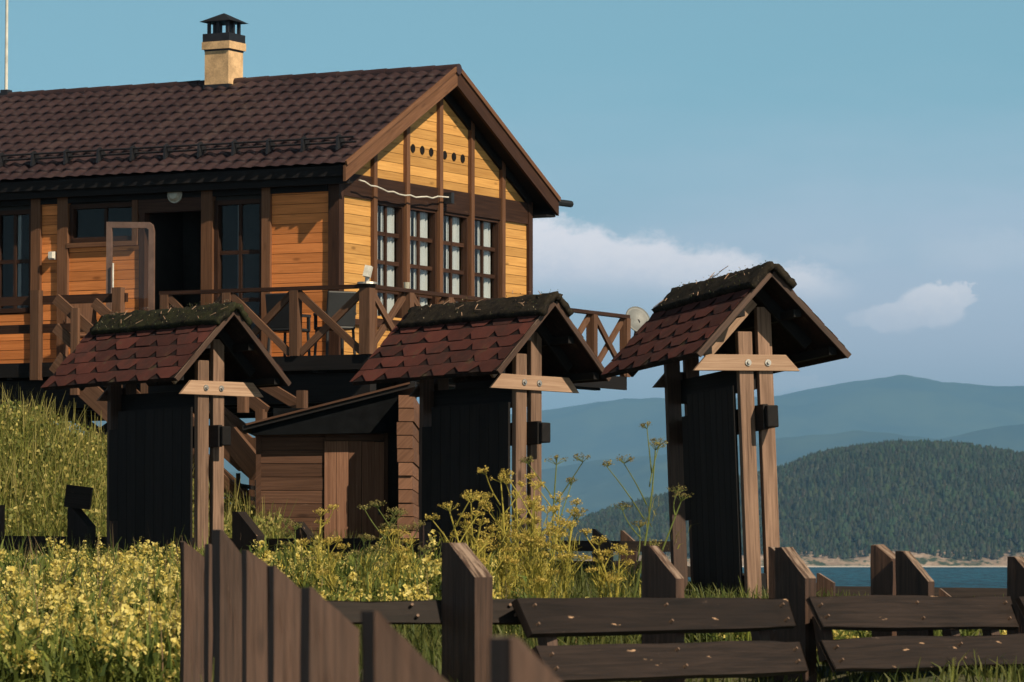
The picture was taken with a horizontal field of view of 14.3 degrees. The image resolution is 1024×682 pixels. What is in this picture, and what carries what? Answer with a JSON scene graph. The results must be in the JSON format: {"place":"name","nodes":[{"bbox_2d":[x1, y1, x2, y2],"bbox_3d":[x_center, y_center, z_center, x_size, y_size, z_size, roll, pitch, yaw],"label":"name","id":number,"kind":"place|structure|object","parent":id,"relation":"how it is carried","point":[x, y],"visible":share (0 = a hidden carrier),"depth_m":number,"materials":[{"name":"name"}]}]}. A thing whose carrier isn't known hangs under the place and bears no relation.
{"place":"outdoors","nodes":[
{"label":"outdoors","id":0,"kind":"place"},
{"bbox_2d":[63,303,96,356],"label":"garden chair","id":1,"kind":"object","parent":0,"point":[87,311],"visible":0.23,"depth_m":61.04,"materials":[{"name":"brown wood"}]},
{"bbox_2d":[0,524,1006,681],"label":"flowering meadow","id":2,"kind":"structure","parent":0,"point":[142,643],"depth_m":28.06,"materials":[{"name":"yellow plant"}]},
{"bbox_2d":[0,383,1023,681],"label":"grass","id":3,"kind":"structure","parent":0,"point":[44,459],"depth_m":49.76,"materials":[{"name":"green plant"}]},
{"bbox_2d":[227,473,255,506],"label":"rail fence","id":4,"kind":"object","parent":3,"relation":"on","point":[246,486],"visible":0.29,"depth_m":57.95,"materials":[{"name":"brown wood"}]},
{"bbox_2d":[0,0,1023,413],"label":"sky","id":5,"kind":"structure","parent":0,"point":[869,151],"materials":[{"name":"blue"}]},
{"bbox_2d":[57,375,1023,471],"bbox_3d":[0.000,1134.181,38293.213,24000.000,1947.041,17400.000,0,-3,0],"label":"mountains","id":6,"kind":"structure","parent":0,"point":[906,405],"depth_m":36877.88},
{"bbox_2d":[209,424,1023,530],"bbox_3d":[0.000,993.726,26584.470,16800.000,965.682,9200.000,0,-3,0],"label":"mountain foothills","id":7,"kind":"structure","parent":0,"point":[596,486],"depth_m":26519.37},
{"bbox_2d":[359,580,1009,681],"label":"ground","id":8,"kind":"structure","parent":0,"point":[871,679],"depth_m":26.95,"materials":[{"name":"green plant"}]},
{"bbox_2d":[75,540,88,562],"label":"flower plant","id":9,"kind":"object","parent":8,"relation":"on","point":[83,551],"visible":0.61,"depth_m":36.94,"materials":[{"name":"yellow plant"}]},
{"bbox_2d":[88,531,109,560],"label":"flower plant","id":10,"kind":"object","parent":8,"relation":"on","point":[94,554],"visible":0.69,"depth_m":38.90,"materials":[{"name":"yellow plant"}]},
{"bbox_2d":[144,546,157,571],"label":"flower plant","id":11,"kind":"object","parent":8,"relation":"on","point":[150,563],"visible":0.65,"depth_m":37.94,"materials":[{"name":"yellow plant"}]},
{"bbox_2d":[40,299,290,555],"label":"roofed timber stand","id":12,"kind":"object","parent":8,"relation":"on","point":[200,361],"visible":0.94,"depth_m":45.13,"materials":[{"name":"wood"}]},
{"bbox_2d":[168,552,179,575],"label":"flower plant","id":13,"kind":"object","parent":8,"relation":"on","point":[174,562],"visible":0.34,"depth_m":34.97,"materials":[{"name":"yellow plant"}]},
{"bbox_2d":[0,484,418,554],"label":"rail fence","id":14,"kind":"object","parent":8,"relation":"on","point":[246,530],"visible":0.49,"depth_m":47.37,"materials":[{"name":"brown wood"}]},
{"bbox_2d":[287,558,297,581],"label":"flower plant","id":15,"kind":"object","parent":8,"relation":"on","point":[290,574],"visible":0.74,"depth_m":33.94,"materials":[{"name":"yellow plant"}]},
{"bbox_2d":[278,517,315,586],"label":"umbel weed","id":16,"kind":"object","parent":8,"relation":"on","point":[288,544],"visible":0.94,"depth_m":34.96,"materials":[{"name":"green plant"}]},
{"bbox_2d":[0,0,630,512],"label":"timber house","id":17,"kind":"structure","parent":8,"relation":"on","point":[390,196],"depth_m":62.21,"materials":[{"name":"orange wood"}]},
{"bbox_2d":[0,209,30,313],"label":"window","id":18,"kind":"structure","parent":17,"relation":"in","point":[17,267],"depth_m":62.85,"materials":[{"name":"brown wood"}]},
{"bbox_2d":[69,202,131,242],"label":"window","id":19,"kind":"structure","parent":17,"relation":"in","point":[73,209],"depth_m":62.17,"materials":[{"name":"brown wood"}]},
{"bbox_2d":[106,222,154,310],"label":"glazed door","id":20,"kind":"structure","parent":17,"relation":"in","point":[109,225],"depth_m":60.74,"materials":[{"name":"paint"}]},
{"bbox_2d":[150,205,244,309],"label":"doorway","id":21,"kind":"structure","parent":17,"relation":"in","point":[168,227],"depth_m":62.24,"materials":[{"name":"black"}]},
{"bbox_2d":[214,198,261,340],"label":"window","id":22,"kind":"structure","parent":17,"relation":"in","point":[218,204],"depth_m":61.01,"materials":[{"name":"brown wood"}]},
{"bbox_2d":[265,293,310,355],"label":"garden chair","id":23,"kind":"object","parent":17,"relation":"on","point":[279,322],"visible":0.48,"depth_m":59.62,"materials":[{"name":"black plastic"}]},
{"bbox_2d":[313,291,355,354],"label":"garden chair","id":24,"kind":"object","parent":17,"relation":"on","point":[337,301],"visible":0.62,"depth_m":59.11,"materials":[{"name":"black plastic"}]},
{"bbox_2d":[377,201,402,322],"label":"window","id":25,"kind":"structure","parent":17,"relation":"in","point":[387,234],"depth_m":61.79,"materials":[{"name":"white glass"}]},
{"bbox_2d":[410,206,436,305],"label":"window","id":26,"kind":"structure","parent":17,"relation":"in","point":[420,239],"depth_m":62.72,"materials":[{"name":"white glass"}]},
{"bbox_2d":[443,211,467,302],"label":"window","id":27,"kind":"structure","parent":17,"relation":"in","point":[452,271],"depth_m":63.64,"materials":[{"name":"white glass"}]},
{"bbox_2d":[475,216,498,298],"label":"window","id":28,"kind":"structure","parent":17,"relation":"in","point":[483,275],"depth_m":64.55,"materials":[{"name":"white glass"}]},
{"bbox_2d":[626,306,649,333],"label":"satellite dish","id":29,"kind":"object","parent":17,"relation":"attached to","point":[639,317],"visible":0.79,"depth_m":66.43,"materials":[{"name":"paint"}]},
{"bbox_2d":[312,563,325,583],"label":"flower plant","id":30,"kind":"object","parent":8,"relation":"on","point":[319,574],"visible":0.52,"depth_m":34.94,"materials":[{"name":"yellow plant"}]},
{"bbox_2d":[298,503,342,585],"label":"umbel weed","id":31,"kind":"object","parent":8,"relation":"on","point":[321,523],"visible":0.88,"depth_m":35.45,"materials":[{"name":"green plant"}]},
{"bbox_2d":[242,382,418,557],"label":"plank shed","id":32,"kind":"structure","parent":8,"relation":"on","point":[348,455],"depth_m":51.45,"materials":[{"name":"wood"}]},
{"bbox_2d":[324,441,383,556],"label":"shed door","id":33,"kind":"structure","parent":32,"relation":"in","point":[350,454],"depth_m":51.45,"materials":[{"name":"wood"}]},
{"bbox_2d":[309,537,358,600],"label":"umbel weed","id":34,"kind":"object","parent":8,"relation":"on","point":[330,568],"visible":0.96,"depth_m":33.93,"materials":[{"name":"green plant"}]},
{"bbox_2d":[348,534,389,600],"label":"umbel weed","id":35,"kind":"object","parent":8,"relation":"on","point":[369,537],"visible":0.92,"depth_m":33.42,"materials":[{"name":"green plant"}]},
{"bbox_2d":[179,529,561,681],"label":"board fence","id":36,"kind":"object","parent":8,"relation":"on","point":[247,616],"visible":1,"depth_m":15.50,"materials":[{"name":"brown wood"}]},
{"bbox_2d":[355,500,404,592],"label":"umbel weed","id":37,"kind":"object","parent":8,"relation":"on","point":[385,525],"visible":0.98,"depth_m":33.96,"materials":[{"name":"green plant"}]},
{"bbox_2d":[363,508,407,596],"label":"umbel weed","id":38,"kind":"object","parent":8,"relation":"on","point":[386,566],"visible":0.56,"depth_m":34.44,"materials":[{"name":"green plant"}]},
{"bbox_2d":[380,527,418,596],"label":"umbel weed","id":39,"kind":"object","parent":8,"relation":"on","point":[398,565],"visible":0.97,"depth_m":33.94,"materials":[{"name":"green plant"}]},
{"bbox_2d":[392,559,410,588],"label":"flower plant","id":40,"kind":"object","parent":8,"relation":"on","point":[402,582],"visible":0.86,"depth_m":33.95,"materials":[{"name":"yellow plant"}]},
{"bbox_2d":[390,520,434,585],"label":"umbel weed","id":41,"kind":"object","parent":8,"relation":"on","point":[411,551],"visible":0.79,"depth_m":34.45,"materials":[{"name":"green plant"}]},
{"bbox_2d":[420,569,431,599],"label":"flower plant","id":42,"kind":"object","parent":8,"relation":"on","point":[426,581],"visible":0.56,"depth_m":32.93,"materials":[{"name":"yellow plant"}]},
{"bbox_2d":[423,489,492,571],"bbox_3d":[-0.413,1.659,30.454,0.522,1.112,0.400,-1,-3,14],"label":"umbel weed","id":43,"kind":"object","parent":8,"relation":"on","point":[448,507],"visible":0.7,"depth_m":30.47,"materials":[{"name":"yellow plant"}]},
{"bbox_2d":[449,512,500,586],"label":"umbel weed","id":44,"kind":"object","parent":8,"relation":"on","point":[466,526],"visible":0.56,"depth_m":33.14,"materials":[{"name":"yellow plant"}]},
{"bbox_2d":[463,525,495,589],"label":"umbel weed","id":45,"kind":"object","parent":8,"relation":"on","point":[468,531],"visible":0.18,"depth_m":33.14,"materials":[{"name":"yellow plant"}]},
{"bbox_2d":[350,289,610,564],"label":"roofed timber stand","id":46,"kind":"object","parent":8,"relation":"on","point":[495,359],"visible":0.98,"depth_m":43.13,"materials":[{"name":"wood"}]},
{"bbox_2d":[460,493,512,585],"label":"umbel weed","id":47,"kind":"object","parent":8,"relation":"on","point":[492,528],"visible":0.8,"depth_m":31.36,"materials":[{"name":"yellow plant"}]},
{"bbox_2d":[477,465,527,598],"bbox_3d":[-0.105,1.622,32.256,0.456,1.283,0.372,0,-3,0],"label":"umbel weed","id":48,"kind":"object","parent":8,"relation":"on","point":[503,517],"visible":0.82,"depth_m":32.25,"materials":[{"name":"green plant"}]},
{"bbox_2d":[481,478,538,593],"bbox_3d":[-0.007,1.674,33.147,0.467,1.150,0.414,-2,-4,36],"label":"umbel weed","id":49,"kind":"object","parent":8,"relation":"on","point":[516,571],"visible":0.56,"depth_m":33.16,"materials":[{"name":"green plant"}]},
{"bbox_2d":[492,529,527,598],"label":"umbel weed","id":50,"kind":"object","parent":8,"relation":"on","point":[505,560],"visible":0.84,"depth_m":32.22,"materials":[{"name":"green plant"}]},
{"bbox_2d":[490,508,531,584],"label":"umbel weed","id":51,"kind":"object","parent":8,"relation":"on","point":[520,511],"visible":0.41,"depth_m":34.06,"materials":[{"name":"green plant"}]},
{"bbox_2d":[514,536,537,589],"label":"umbel weed","id":52,"kind":"object","parent":8,"relation":"on","point":[524,565],"visible":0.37,"depth_m":34.04,"materials":[{"name":"green plant"}]},
{"bbox_2d":[500,469,561,597],"bbox_3d":[0.130,1.565,30.441,0.490,1.246,0.426,0,-3,0],"label":"umbel weed","id":53,"kind":"object","parent":8,"relation":"on","point":[533,526],"visible":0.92,"depth_m":30.47,"materials":[{"name":"green plant"}]},
{"bbox_2d":[513,500,551,588],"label":"umbel weed","id":54,"kind":"object","parent":8,"relation":"on","point":[537,509],"visible":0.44,"depth_m":34.00,"materials":[{"name":"green plant"}]},
{"bbox_2d":[523,527,560,597],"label":"umbel weed","id":55,"kind":"object","parent":8,"relation":"on","point":[544,557],"visible":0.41,"depth_m":31.32,"materials":[{"name":"green plant"}]},
{"bbox_2d":[522,534,565,597],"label":"umbel weed","id":56,"kind":"object","parent":8,"relation":"on","point":[541,580],"visible":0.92,"depth_m":30.43,"materials":[{"name":"green plant"}]},
{"bbox_2d":[524,472,582,597],"bbox_3d":[0.269,1.607,31.364,0.493,1.208,0.372,1,-3,-22],"label":"umbel weed","id":57,"kind":"object","parent":8,"relation":"on","point":[543,508],"visible":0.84,"depth_m":31.35,"materials":[{"name":"green plant"}]},
{"bbox_2d":[520,452,590,597],"bbox_3d":[0.333,1.554,32.027,0.564,1.362,0.435,0,-3,0],"label":"umbel weed","id":58,"kind":"object","parent":8,"relation":"on","point":[569,479],"visible":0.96,"depth_m":31.98,"materials":[{"name":"green plant"}]},
{"bbox_2d":[545,507,587,597],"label":"umbel weed","id":59,"kind":"object","parent":8,"relation":"on","point":[576,510],"visible":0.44,"depth_m":32.24,"materials":[{"name":"green plant"}]},
{"bbox_2d":[545,517,590,597],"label":"umbel weed","id":60,"kind":"object","parent":8,"relation":"on","point":[569,555],"visible":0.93,"depth_m":30.43,"materials":[{"name":"green plant"}]},
{"bbox_2d":[579,528,618,596],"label":"umbel weed","id":61,"kind":"object","parent":8,"relation":"on","point":[596,568],"visible":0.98,"depth_m":31.45,"materials":[{"name":"green plant"}]},
{"bbox_2d":[588,549,623,596],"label":"umbel weed","id":62,"kind":"object","parent":8,"relation":"on","point":[601,558],"visible":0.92,"depth_m":31.43,"materials":[{"name":"green plant"}]},
{"bbox_2d":[606,542,636,596],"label":"umbel weed","id":63,"kind":"object","parent":8,"relation":"on","point":[621,551],"visible":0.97,"depth_m":31.44,"materials":[{"name":"green plant"}]},
{"bbox_2d":[602,421,667,597],"bbox_3d":[1.016,1.423,32.000,0.559,1.624,0.424,1,-3,-24],"label":"umbel weed","id":64,"kind":"object","parent":8,"relation":"on","point":[630,459],"visible":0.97,"depth_m":31.98,"materials":[{"name":"green plant"}]},
{"bbox_2d":[636,485,693,597],"bbox_3d":[1.196,1.685,32.200,0.586,1.141,0.289,0,-3,0],"label":"umbel weed","id":65,"kind":"object","parent":8,"relation":"on","point":[654,543],"visible":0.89,"depth_m":32.19,"materials":[{"name":"green plant"}]},
{"bbox_2d":[327,542,1023,681],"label":"rail fence","id":66,"kind":"object","parent":8,"relation":"on","point":[902,612],"visible":0.92,"depth_m":25.24,"materials":[{"name":"wood"}]},
{"bbox_2d":[695,581,747,641],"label":"grass tuft","id":67,"kind":"object","parent":8,"relation":"on","point":[725,633],"visible":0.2,"depth_m":27.41,"materials":[{"name":"green plant"}]},
{"bbox_2d":[600,260,850,597],"bbox_3d":[2.096,1.362,39.684,1.694,4.184,2.323,1,-6,-23],"label":"roofed timber stand","id":68,"kind":"object","parent":8,"relation":"on","point":[746,332],"visible":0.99,"depth_m":39.28,"materials":[{"name":"wood"}]},
{"bbox_2d":[721,576,757,640],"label":"grass tuft","id":69,"kind":"object","parent":8,"relation":"on","point":[743,636],"visible":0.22,"depth_m":27.58,"materials":[{"name":"green plant"}]},
{"bbox_2d":[556,529,1006,596],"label":"rail fence","id":70,"kind":"object","parent":8,"relation":"on","point":[822,583],"visible":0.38,"depth_m":42.41,"materials":[{"name":"brown wood"}]},
{"bbox_2d":[556,447,1023,566],"bbox_3d":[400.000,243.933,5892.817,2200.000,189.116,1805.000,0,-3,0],"label":"hill","id":71,"kind":"structure","parent":0,"point":[928,560],"depth_m":5038.22,"materials":[{"name":"green plant"}]},
{"bbox_2d":[510,438,1023,560],"bbox_3d":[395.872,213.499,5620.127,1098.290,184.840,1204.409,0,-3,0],"label":"forest","id":72,"kind":"object","parent":71,"relation":"on","point":[610,522],"visible":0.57,"depth_m":5350.87,"materials":[{"name":"green plant"}]},
{"bbox_2d":[640,567,1006,596],"bbox_3d":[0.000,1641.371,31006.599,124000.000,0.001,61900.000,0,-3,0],"label":"lake","id":73,"kind":"structure","parent":0,"point":[972,577],"depth_m":2706.45,"materials":[{"name":"liquid"}]}
]}

